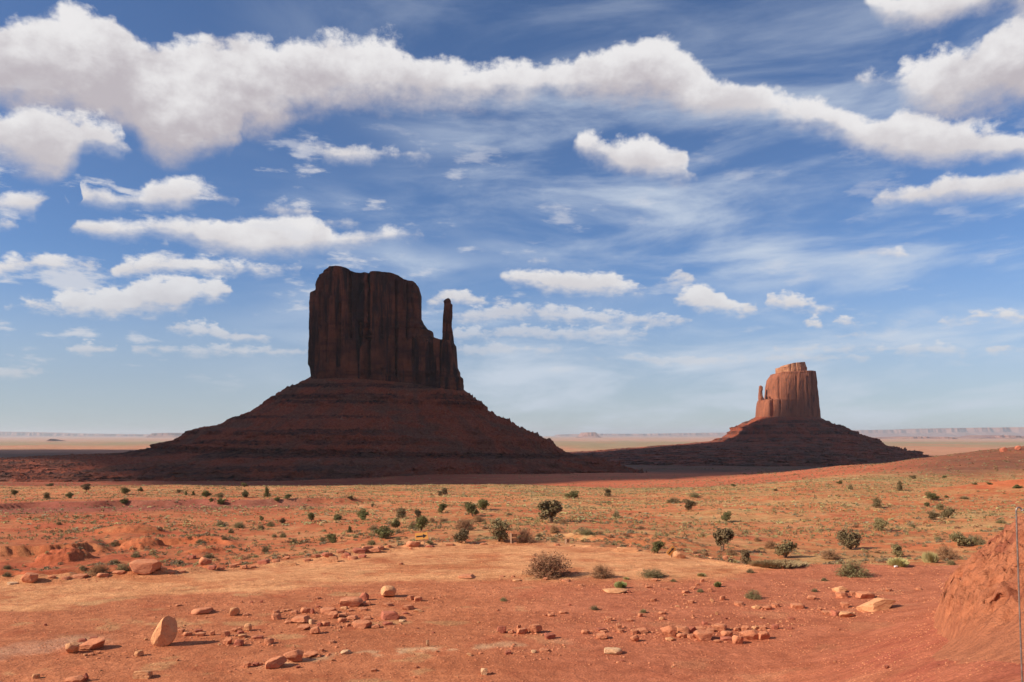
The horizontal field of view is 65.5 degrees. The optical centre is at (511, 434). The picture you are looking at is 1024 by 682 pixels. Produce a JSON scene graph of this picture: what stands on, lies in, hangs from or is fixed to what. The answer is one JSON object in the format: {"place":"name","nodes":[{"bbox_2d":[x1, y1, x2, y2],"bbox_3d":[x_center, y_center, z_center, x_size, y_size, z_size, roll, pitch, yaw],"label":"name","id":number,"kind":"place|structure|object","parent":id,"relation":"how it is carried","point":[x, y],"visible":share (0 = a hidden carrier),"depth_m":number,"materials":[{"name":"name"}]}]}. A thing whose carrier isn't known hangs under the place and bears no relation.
{"place":"outdoors","nodes":[
{"label":"outdoors","id":0,"kind":"place"},
{"bbox_2d":[0,436,1023,681],"bbox_3d":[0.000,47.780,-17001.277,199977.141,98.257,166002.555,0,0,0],"label":"ground","id":1,"kind":"structure","parent":0,"point":[438,568],"depth_m":54.51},
{"bbox_2d":[21,572,37,582],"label":"boulder","id":2,"kind":"object","parent":1,"relation":"on","point":[29,577],"visible":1,"depth_m":53.51,"materials":[{"name":"orange stone"}]},
{"bbox_2d":[65,642,78,652],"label":"rock","id":3,"kind":"object","parent":1,"relation":"on","point":[72,647],"visible":1,"depth_m":36.21,"materials":[{"name":"beige stone"}]},
{"bbox_2d":[0,432,149,436],"bbox_3d":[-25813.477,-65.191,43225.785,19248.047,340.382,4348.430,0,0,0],"label":"mesa","id":4,"kind":"structure","parent":1,"relation":"on","point":[28,434],"depth_m":41946.27,"materials":[{"name":"stone"}]},
{"bbox_2d":[65,675,84,681],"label":"rock","id":5,"kind":"object","parent":1,"relation":"on","point":[79,678],"visible":1,"depth_m":31.91,"materials":[{"name":"orange stone"}]},
{"bbox_2d":[72,574,88,578],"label":"rock","id":6,"kind":"object","parent":1,"relation":"on","point":[77,576],"visible":1,"depth_m":55.09,"materials":[{"name":"orange stone"}]},
{"bbox_2d":[79,637,105,648],"bbox_3d":[-19.465,9.713,37.139,1.071,0.469,0.912,0,0,15],"label":"rock","id":7,"kind":"object","parent":1,"relation":"on","point":[96,643],"visible":0.98,"depth_m":36.89,"materials":[{"name":"orange stone"}]},
{"bbox_2d":[88,563,114,575],"bbox_3d":[-29.101,9.451,56.195,2.067,0.956,1.750,0,0,-7],"label":"desert shrub","id":8,"kind":"object","parent":1,"relation":"on","point":[97,569],"visible":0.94,"depth_m":56.08,"materials":[{"name":"brown plant"}]},
{"bbox_2d":[113,562,131,570],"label":"desert shrub","id":9,"kind":"object","parent":1,"relation":"on","point":[125,567],"visible":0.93,"depth_m":56.76,"materials":[{"name":"plant"}]},
{"bbox_2d":[132,670,152,678],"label":"rock","id":10,"kind":"object","parent":1,"relation":"on","point":[145,674],"visible":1,"depth_m":32.37,"materials":[{"name":"beige stone"}]},
{"bbox_2d":[129,559,161,574],"bbox_3d":[-26.100,9.389,56.738,2.094,1.020,1.312,0,0,-15],"label":"boulder","id":11,"kind":"object","parent":1,"relation":"on","point":[143,566],"visible":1,"depth_m":56.28,"materials":[{"name":"orange stone"}]},
{"bbox_2d":[144,433,182,437],"bbox_3d":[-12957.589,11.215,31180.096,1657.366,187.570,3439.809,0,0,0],"label":"mesa","id":12,"kind":"structure","parent":1,"relation":"on","point":[164,435],"depth_m":29874.74,"materials":[{"name":"stone"}]},
{"bbox_2d":[150,616,176,646],"bbox_3d":[-16.424,9.249,37.618,1.163,1.398,0.798,0,0,0],"label":"boulder","id":13,"kind":"object","parent":1,"relation":"on","point":[164,633],"visible":1,"depth_m":37.36,"materials":[{"name":"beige stone"}]},
{"bbox_2d":[191,607,212,614],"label":"rock","id":14,"kind":"object","parent":1,"relation":"on","point":[202,610],"visible":0.99,"depth_m":44.26,"materials":[{"name":"red stone"}]},
{"bbox_2d":[199,557,211,564],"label":"rock","id":15,"kind":"object","parent":1,"relation":"on","point":[204,561],"visible":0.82,"depth_m":75.60,"materials":[{"name":"orange stone"}]},
{"bbox_2d":[230,607,239,615],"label":"rock","id":16,"kind":"object","parent":1,"relation":"on","point":[234,611],"visible":1,"depth_m":43.89,"materials":[{"name":"beige stone"}]},
{"bbox_2d":[265,656,286,668],"bbox_3d":[-10.111,9.765,34.083,0.952,0.462,0.747,-15,4,-17],"label":"rock","id":17,"kind":"object","parent":1,"relation":"on","point":[275,662],"visible":0.92,"depth_m":33.84,"materials":[{"name":"red stone"}]},
{"bbox_2d":[271,613,280,619],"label":"rock","id":18,"kind":"object","parent":1,"relation":"on","point":[275,616],"visible":1,"depth_m":42.97,"materials":[{"name":"red stone"}]},
{"bbox_2d":[283,649,303,661],"bbox_3d":[-9.576,9.671,34.901,0.872,0.535,0.698,0,0,-20],"label":"rock","id":19,"kind":"object","parent":1,"relation":"on","point":[295,655],"visible":0.96,"depth_m":34.67,"materials":[{"name":"red stone"}]},
{"bbox_2d":[291,615,310,622],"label":"rock","id":20,"kind":"object","parent":1,"relation":"on","point":[301,619],"visible":0.94,"depth_m":42.19,"materials":[{"name":"red stone"}]},
{"bbox_2d":[296,624,309,629],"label":"rock","id":21,"kind":"object","parent":1,"relation":"on","point":[303,626],"visible":1,"depth_m":40.63,"materials":[{"name":"red stone"}]},
{"bbox_2d":[303,651,317,657],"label":"rock","id":22,"kind":"object","parent":1,"relation":"on","point":[307,654],"visible":0.93,"depth_m":35.46,"materials":[{"name":"red stone"}]},
{"bbox_2d":[310,626,320,633],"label":"rock","id":23,"kind":"object","parent":1,"relation":"on","point":[315,630],"visible":1,"depth_m":39.69,"materials":[{"name":"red stone"}]},
{"bbox_2d":[0,266,646,481],"bbox_3d":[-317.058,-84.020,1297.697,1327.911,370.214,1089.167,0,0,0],"label":"butte","id":24,"kind":"object","parent":1,"relation":"on","point":[380,392],"visible":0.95,"depth_m":1134.55,"materials":[{"name":"stone"}]},
{"bbox_2d":[320,607,336,613],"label":"rock","id":25,"kind":"object","parent":1,"relation":"on","point":[325,610],"visible":0.77,"depth_m":44.46,"materials":[{"name":"orange stone"}]},
{"bbox_2d":[327,611,337,618],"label":"rock","id":26,"kind":"object","parent":1,"relation":"on","point":[332,614],"visible":1,"depth_m":43.27,"materials":[{"name":"orange stone"}]},
{"bbox_2d":[340,597,362,606],"bbox_3d":[-9.374,9.773,46.527,1.370,0.555,1.091,0,0,-6],"label":"rock","id":27,"kind":"object","parent":1,"relation":"on","point":[351,601],"visible":0.94,"depth_m":46.07,"materials":[{"name":"red stone"}]},
{"bbox_2d":[353,547,366,553],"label":"rock","id":28,"kind":"object","parent":1,"relation":"on","point":[359,550],"visible":0.96,"depth_m":67.23,"materials":[{"name":"red stone"}]},
{"bbox_2d":[352,619,371,628],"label":"rock","id":29,"kind":"object","parent":1,"relation":"on","point":[361,624],"visible":1,"depth_m":41.01,"materials":[{"name":"orange stone"}]},
{"bbox_2d":[357,508,368,519],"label":"juniper","id":30,"kind":"object","parent":1,"relation":"on","point":[362,515],"visible":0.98,"depth_m":136.47,"materials":[{"name":"green plant"}]},
{"bbox_2d":[374,525,395,538],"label":"juniper","id":31,"kind":"object","parent":1,"relation":"on","point":[382,532],"visible":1,"depth_m":92.71,"materials":[{"name":"green plant"}]},
{"bbox_2d":[381,585,395,596],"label":"boulder","id":32,"kind":"object","parent":1,"relation":"on","point":[388,591],"visible":1,"depth_m":48.76,"materials":[{"name":"beige stone"}]},
{"bbox_2d":[381,611,399,619],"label":"rock","id":33,"kind":"object","parent":1,"relation":"on","point":[389,615],"visible":0.98,"depth_m":43.01,"materials":[{"name":"red stone"}]},
{"bbox_2d":[389,518,400,527],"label":"juniper","id":34,"kind":"object","parent":1,"relation":"on","point":[396,523],"visible":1,"depth_m":111.99,"materials":[{"name":"green plant"}]},
{"bbox_2d":[395,508,406,517],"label":"juniper","id":35,"kind":"object","parent":1,"relation":"on","point":[401,512],"visible":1,"depth_m":136.48,"materials":[{"name":"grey plant"}]},
{"bbox_2d":[406,541,419,546],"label":"boulder","id":36,"kind":"object","parent":1,"relation":"on","point":[412,543],"visible":0.95,"depth_m":71.05,"materials":[{"name":"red stone"}]},
{"bbox_2d":[415,532,427,546],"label":"arrow sign","id":37,"kind":"object","parent":1,"relation":"on","point":[421,536],"visible":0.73,"depth_m":71.39,"materials":[{"name":"brown wood"}]},
{"bbox_2d":[415,515,428,530],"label":"juniper","id":38,"kind":"object","parent":1,"relation":"on","point":[422,520],"visible":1,"depth_m":100.21,"materials":[{"name":"green plant"}]},
{"bbox_2d":[452,528,469,542],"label":"juniper","id":39,"kind":"object","parent":1,"relation":"on","point":[461,535],"visible":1,"depth_m":73.35,"materials":[{"name":"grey plant"}]},
{"bbox_2d":[453,518,474,530],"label":"desert shrub","id":40,"kind":"object","parent":1,"relation":"on","point":[465,524],"visible":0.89,"depth_m":97.44,"materials":[{"name":"brown plant"}]},
{"bbox_2d":[465,502,479,515],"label":"juniper","id":41,"kind":"object","parent":1,"relation":"on","point":[471,508],"visible":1,"depth_m":139.72,"materials":[{"name":"green plant"}]},
{"bbox_2d":[476,499,489,509],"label":"juniper","id":42,"kind":"object","parent":1,"relation":"on","point":[483,504],"visible":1,"depth_m":156.03,"materials":[{"name":"green plant"}]},
{"bbox_2d":[488,519,512,540],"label":"juniper","id":43,"kind":"object","parent":1,"relation":"on","point":[500,533],"visible":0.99,"depth_m":74.37,"materials":[{"name":"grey plant"}]},
{"bbox_2d":[0,520,1009,573],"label":"scrub","id":44,"kind":"object","parent":1,"relation":"on","point":[732,560],"visible":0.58,"depth_m":91.98,"materials":[{"name":"plant"}]},
{"bbox_2d":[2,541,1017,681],"bbox_3d":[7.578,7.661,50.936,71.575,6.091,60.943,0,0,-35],"label":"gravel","id":45,"kind":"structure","parent":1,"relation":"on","point":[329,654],"depth_m":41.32,"materials":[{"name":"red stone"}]},
{"bbox_2d":[0,472,1023,542],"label":"dry grass","id":46,"kind":"structure","parent":1,"relation":"on","point":[542,521],"depth_m":169.35,"materials":[{"name":"plant"}]},
{"bbox_2d":[0,448,1023,487],"bbox_3d":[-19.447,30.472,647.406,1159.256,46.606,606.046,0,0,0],"label":"scrub","id":47,"kind":"object","parent":1,"relation":"on","point":[762,478],"visible":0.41,"depth_m":598.82,"materials":[{"name":"green plant"}]},
{"bbox_2d":[516,527,537,542],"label":"desert shrub","id":48,"kind":"object","parent":1,"relation":"on","point":[525,535],"visible":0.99,"depth_m":74.42,"materials":[{"name":"brown plant"}]},
{"bbox_2d":[529,624,541,632],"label":"rock","id":49,"kind":"object","parent":1,"relation":"on","point":[533,628],"visible":1,"depth_m":39.79,"materials":[{"name":"orange stone"}]},
{"bbox_2d":[517,551,578,578],"bbox_3d":[2.665,9.143,56.350,4.535,2.122,3.840,0,0,-7],"label":"desert shrub","id":50,"kind":"object","parent":1,"relation":"on","point":[541,567],"visible":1,"depth_m":56.05,"materials":[{"name":"brown plant"}]},
{"bbox_2d":[537,500,562,521],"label":"juniper","id":51,"kind":"object","parent":1,"relation":"on","point":[550,509],"visible":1,"depth_m":124.43,"materials":[{"name":"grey plant"}]},
{"bbox_2d":[564,491,579,497],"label":"juniper","id":52,"kind":"object","parent":1,"relation":"on","point":[573,494],"visible":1,"depth_m":209.10,"materials":[{"name":"green plant"}]},
{"bbox_2d":[577,432,600,437],"bbox_3d":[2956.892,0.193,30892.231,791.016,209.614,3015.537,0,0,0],"label":"mesa","id":53,"kind":"structure","parent":1,"relation":"on","point":[589,435],"depth_m":29866.66,"materials":[{"name":"stone"}]},
{"bbox_2d":[596,632,607,638],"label":"rock","id":54,"kind":"object","parent":1,"relation":"on","point":[602,635],"visible":1,"depth_m":38.75,"materials":[{"name":"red stone"}]},
{"bbox_2d":[591,564,615,578],"bbox_3d":[6.488,9.545,55.909,2.151,1.165,1.891,0,0,-10],"label":"desert shrub","id":55,"kind":"object","parent":1,"relation":"on","point":[601,572],"visible":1,"depth_m":55.71,"materials":[{"name":"brown plant"}]},
{"bbox_2d":[604,647,621,653],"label":"rock","id":56,"kind":"object","parent":1,"relation":"on","point":[611,650],"visible":1,"depth_m":36.05,"materials":[{"name":"stone"}]},
{"bbox_2d":[602,588,627,592],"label":"rock","id":57,"kind":"object","parent":1,"relation":"on","point":[613,590],"visible":1,"depth_m":50.39,"materials":[{"name":"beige stone"}]},
{"bbox_2d":[615,581,626,587],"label":"grass clump","id":58,"kind":"object","parent":1,"relation":"on","point":[620,584],"visible":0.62,"depth_m":51.73,"materials":[{"name":"green plant"}]},
{"bbox_2d":[617,547,637,551],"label":"rock","id":59,"kind":"object","parent":1,"relation":"on","point":[627,549],"visible":0.98,"depth_m":68.15,"materials":[{"name":"orange stone"}]},
{"bbox_2d":[554,433,726,436],"bbox_3d":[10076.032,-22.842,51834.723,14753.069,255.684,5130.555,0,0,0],"label":"mesa","id":60,"kind":"structure","parent":1,"relation":"on","point":[661,435],"depth_m":49846.93,"materials":[{"name":"stone"}]},
{"bbox_2d":[636,567,667,577],"bbox_3d":[9.993,9.720,56.223,2.225,0.798,1.950,0,0,-14],"label":"desert shrub","id":61,"kind":"object","parent":1,"relation":"on","point":[652,573],"visible":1,"depth_m":56.01,"materials":[{"name":"green plant"}]},
{"bbox_2d":[651,540,664,552],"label":"juniper","id":62,"kind":"object","parent":1,"relation":"on","point":[658,544],"visible":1,"depth_m":67.33,"materials":[{"name":"green plant"}]},
{"bbox_2d":[661,625,676,636],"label":"rock","id":63,"kind":"object","parent":1,"relation":"on","point":[670,631],"visible":0.98,"depth_m":39.22,"materials":[{"name":"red stone"}]},
{"bbox_2d":[673,551,685,558],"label":"rock","id":64,"kind":"object","parent":1,"relation":"on","point":[677,554],"visible":0.81,"depth_m":65.03,"materials":[{"name":"orange stone"}]},
{"bbox_2d":[675,625,689,633],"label":"rock","id":65,"kind":"object","parent":1,"relation":"on","point":[683,629],"visible":0.77,"depth_m":39.92,"materials":[{"name":"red stone"}]},
{"bbox_2d":[682,499,697,509],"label":"juniper","id":66,"kind":"object","parent":1,"relation":"on","point":[689,505],"visible":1,"depth_m":160.29,"materials":[{"name":"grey plant"}]},
{"bbox_2d":[693,629,711,640],"bbox_3d":[9.363,9.791,38.850,1.000,0.513,0.702,0,0,-20],"label":"rock","id":67,"kind":"object","parent":1,"relation":"on","point":[702,634],"visible":1,"depth_m":38.61,"materials":[{"name":"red stone"}]},
{"bbox_2d":[714,623,726,630],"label":"rock","id":68,"kind":"object","parent":1,"relation":"on","point":[719,626],"visible":0.9,"depth_m":40.55,"materials":[{"name":"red stone"}]},
{"bbox_2d":[713,527,733,550],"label":"juniper","id":69,"kind":"object","parent":1,"relation":"on","point":[723,536],"visible":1,"depth_m":84.80,"materials":[{"name":"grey plant"}]},
{"bbox_2d":[721,510,731,521],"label":"juniper","id":70,"kind":"object","parent":1,"relation":"on","point":[726,517],"visible":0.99,"depth_m":133.51,"materials":[{"name":"green plant"}]},
{"bbox_2d":[720,630,732,636],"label":"rock","id":71,"kind":"object","parent":1,"relation":"on","point":[725,633],"visible":0.83,"depth_m":39.35,"materials":[{"name":"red stone"}]},
{"bbox_2d":[639,465,820,474],"bbox_3d":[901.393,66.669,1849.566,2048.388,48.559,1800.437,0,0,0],"label":"distant brush","id":72,"kind":"object","parent":1,"relation":"on","point":[731,468],"visible":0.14,"depth_m":1656.22,"materials":[{"name":"plant"}]},
{"bbox_2d":[732,635,743,643],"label":"rock","id":73,"kind":"object","parent":1,"relation":"on","point":[736,639],"visible":1,"depth_m":37.95,"materials":[{"name":"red stone"}]},
{"bbox_2d":[740,549,751,564],"bbox_3d":[17.915,9.388,61.205,0.907,1.294,1.421,0,0,4],"label":"juniper","id":74,"kind":"object","parent":1,"relation":"on","point":[745,553],"visible":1,"depth_m":60.90,"materials":[{"name":"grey plant"}]},
{"bbox_2d":[740,629,758,639],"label":"rock","id":75,"kind":"object","parent":1,"relation":"on","point":[752,634],"visible":0.99,"depth_m":38.66,"materials":[{"name":"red stone"}]},
{"bbox_2d":[570,362,932,466],"bbox_3d":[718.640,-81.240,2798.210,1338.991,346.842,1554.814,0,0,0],"label":"butte","id":76,"kind":"object","parent":1,"relation":"on","point":[787,425],"visible":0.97,"depth_m":2518.36,"materials":[{"name":"stone"}]},
{"bbox_2d":[744,589,762,599],"bbox_3d":[14.757,9.742,48.679,1.362,0.719,1.038,0,0,18],"label":"desert shrub","id":77,"kind":"object","parent":1,"relation":"on","point":[752,595],"visible":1,"depth_m":48.58,"materials":[{"name":"plant"}]},
{"bbox_2d":[758,631,769,639],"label":"rock","id":78,"kind":"object","parent":1,"relation":"on","point":[764,635],"visible":1,"depth_m":38.55,"materials":[{"name":"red stone"}]},
{"bbox_2d":[763,539,776,548],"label":"desert shrub","id":79,"kind":"object","parent":1,"relation":"on","point":[769,544],"visible":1,"depth_m":90.37,"materials":[{"name":"brown plant"}]},
{"bbox_2d":[748,558,810,568],"bbox_3d":[20.315,9.644,60.273,4.979,0.728,2.571,0,0,1],"label":"grass clump","id":80,"kind":"object","parent":1,"relation":"on","point":[779,563],"visible":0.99,"depth_m":59.83,"materials":[{"name":"plant"}]},
{"bbox_2d":[775,539,798,557],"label":"juniper","id":81,"kind":"object","parent":1,"relation":"on","point":[784,549],"visible":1,"depth_m":81.00,"materials":[{"name":"grey plant"}]},
{"bbox_2d":[790,603,804,608],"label":"rock","id":82,"kind":"object","parent":1,"relation":"on","point":[797,605],"visible":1,"depth_m":45.81,"materials":[{"name":"red stone"}]},
{"bbox_2d":[594,446,1023,488],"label":"hill scrub","id":83,"kind":"object","parent":1,"relation":"on","point":[845,471],"visible":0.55,"depth_m":438.64,"materials":[{"name":"green plant"}]},
{"bbox_2d":[821,548,841,559],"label":"desert shrub","id":84,"kind":"object","parent":1,"relation":"on","point":[831,555],"visible":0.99,"depth_m":78.48,"materials":[{"name":"brown plant"}]},
{"bbox_2d":[832,586,847,591],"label":"rock","id":85,"kind":"object","parent":1,"relation":"on","point":[840,588],"visible":0.82,"depth_m":50.48,"materials":[{"name":"beige stone"}]},
{"bbox_2d":[835,591,848,597],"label":"rock","id":86,"kind":"object","parent":1,"relation":"on","point":[840,594],"visible":1,"depth_m":48.64,"materials":[{"name":"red stone"}]},
{"bbox_2d":[839,611,854,616],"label":"rock","id":87,"kind":"object","parent":1,"relation":"on","point":[845,614],"visible":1,"depth_m":43.01,"materials":[{"name":"beige stone"}]},
{"bbox_2d":[835,528,863,548],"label":"juniper","id":88,"kind":"object","parent":1,"relation":"on","point":[849,541],"visible":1,"depth_m":90.53,"materials":[{"name":"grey plant"}]},
{"bbox_2d":[834,559,873,577],"bbox_3d":[24.135,9.452,56.480,3.127,1.452,2.384,0,0,-8],"label":"desert shrub","id":89,"kind":"object","parent":1,"relation":"on","point":[851,569],"visible":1,"depth_m":56.17,"materials":[{"name":"plant"}]},
{"bbox_2d":[855,591,874,598],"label":"rock","id":90,"kind":"object","parent":1,"relation":"on","point":[864,594],"visible":1,"depth_m":48.24,"materials":[{"name":"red stone"}]},
{"bbox_2d":[856,597,895,611],"bbox_3d":[20.485,9.501,44.599,2.337,0.801,1.181,-9,2,-14],"label":"rock","id":91,"kind":"object","parent":1,"relation":"on","point":[876,604],"visible":0.88,"depth_m":44.15,"materials":[{"name":"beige stone"}]},
{"bbox_2d":[871,498,882,507],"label":"juniper","id":92,"kind":"object","parent":1,"relation":"on","point":[876,501],"visible":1,"depth_m":156.29,"materials":[{"name":"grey plant"}]},
{"bbox_2d":[873,517,888,530],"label":"juniper","id":93,"kind":"object","parent":1,"relation":"on","point":[879,525],"visible":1,"depth_m":113.45,"materials":[{"name":"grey plant"}]},
{"bbox_2d":[890,544,903,556],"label":"juniper","id":94,"kind":"object","parent":1,"relation":"on","point":[897,549],"visible":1,"depth_m":82.45,"materials":[{"name":"green plant"}]},
{"bbox_2d":[886,557,910,566],"bbox_3d":[29.303,9.585,60.460,1.766,0.845,1.252,0,0,24],"label":"grass clump","id":95,"kind":"object","parent":1,"relation":"on","point":[899,562],"visible":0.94,"depth_m":60.19,"materials":[{"name":"plant"}]},
{"bbox_2d":[872,436,957,438],"bbox_3d":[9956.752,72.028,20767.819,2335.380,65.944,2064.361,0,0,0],"label":"mesa","id":96,"kind":"structure","parent":1,"relation":"on","point":[903,437],"depth_m":20030.91,"materials":[{"name":"stone"}]},
{"bbox_2d":[920,551,938,562],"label":"grass clump","id":97,"kind":"object","parent":1,"relation":"on","point":[932,557],"visible":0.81,"depth_m":67.52,"materials":[{"name":"plant"}]},
{"bbox_2d":[924,491,939,499],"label":"juniper","id":98,"kind":"object","parent":1,"relation":"on","point":[932,496],"visible":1,"depth_m":171.60,"materials":[{"name":"green plant"}]},
{"bbox_2d":[925,511,942,519],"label":"juniper","id":99,"kind":"object","parent":1,"relation":"on","point":[933,515],"visible":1,"depth_m":130.23,"materials":[{"name":"green plant"}]},
{"bbox_2d":[853,427,1023,436],"bbox_3d":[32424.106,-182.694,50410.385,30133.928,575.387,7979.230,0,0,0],"label":"mesa","id":100,"kind":"structure","parent":1,"relation":"on","point":[957,432],"depth_m":47855.08,"materials":[{"name":"stone"}]},
{"bbox_2d":[939,507,954,517],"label":"juniper","id":101,"kind":"object","parent":1,"relation":"on","point":[947,512],"visible":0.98,"depth_m":131.53,"materials":[{"name":"green plant"}]},
{"bbox_2d":[936,543,962,559],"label":"desert shrub","id":102,"kind":"object","parent":1,"relation":"on","point":[948,554],"visible":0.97,"depth_m":70.50,"materials":[{"name":"brown plant"}]},
{"bbox_2d":[948,531,973,546],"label":"shrub","id":103,"kind":"object","parent":1,"relation":"on","point":[961,539],"visible":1,"depth_m":89.26,"materials":[{"name":"green plant"}]},
{"bbox_2d":[969,535,985,544],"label":"desert shrub","id":104,"kind":"object","parent":1,"relation":"on","point":[979,540],"visible":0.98,"depth_m":88.83,"materials":[{"name":"brown plant"}]},
{"bbox_2d":[954,435,1023,438],"bbox_3d":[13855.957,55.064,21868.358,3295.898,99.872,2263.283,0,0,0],"label":"mesa","id":105,"kind":"structure","parent":1,"relation":"on","point":[992,437],"depth_m":21032.07,"materials":[{"name":"stone"}]},
{"bbox_2d":[1015,507,1023,681],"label":"metal stake","id":106,"kind":"object","parent":1,"relation":"on","point":[1021,509],"visible":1,"depth_m":6.00,"materials":[{"name":"metal"}]},
{"bbox_2d":[0,0,1023,435],"label":"sky","id":107,"kind":"structure","parent":0,"point":[630,215],"materials":[{"name":"blue"}]},
{"bbox_2d":[931,515,1023,664],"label":"bank","id":108,"kind":"structure","parent":0,"point":[976,616],"depth_m":25.22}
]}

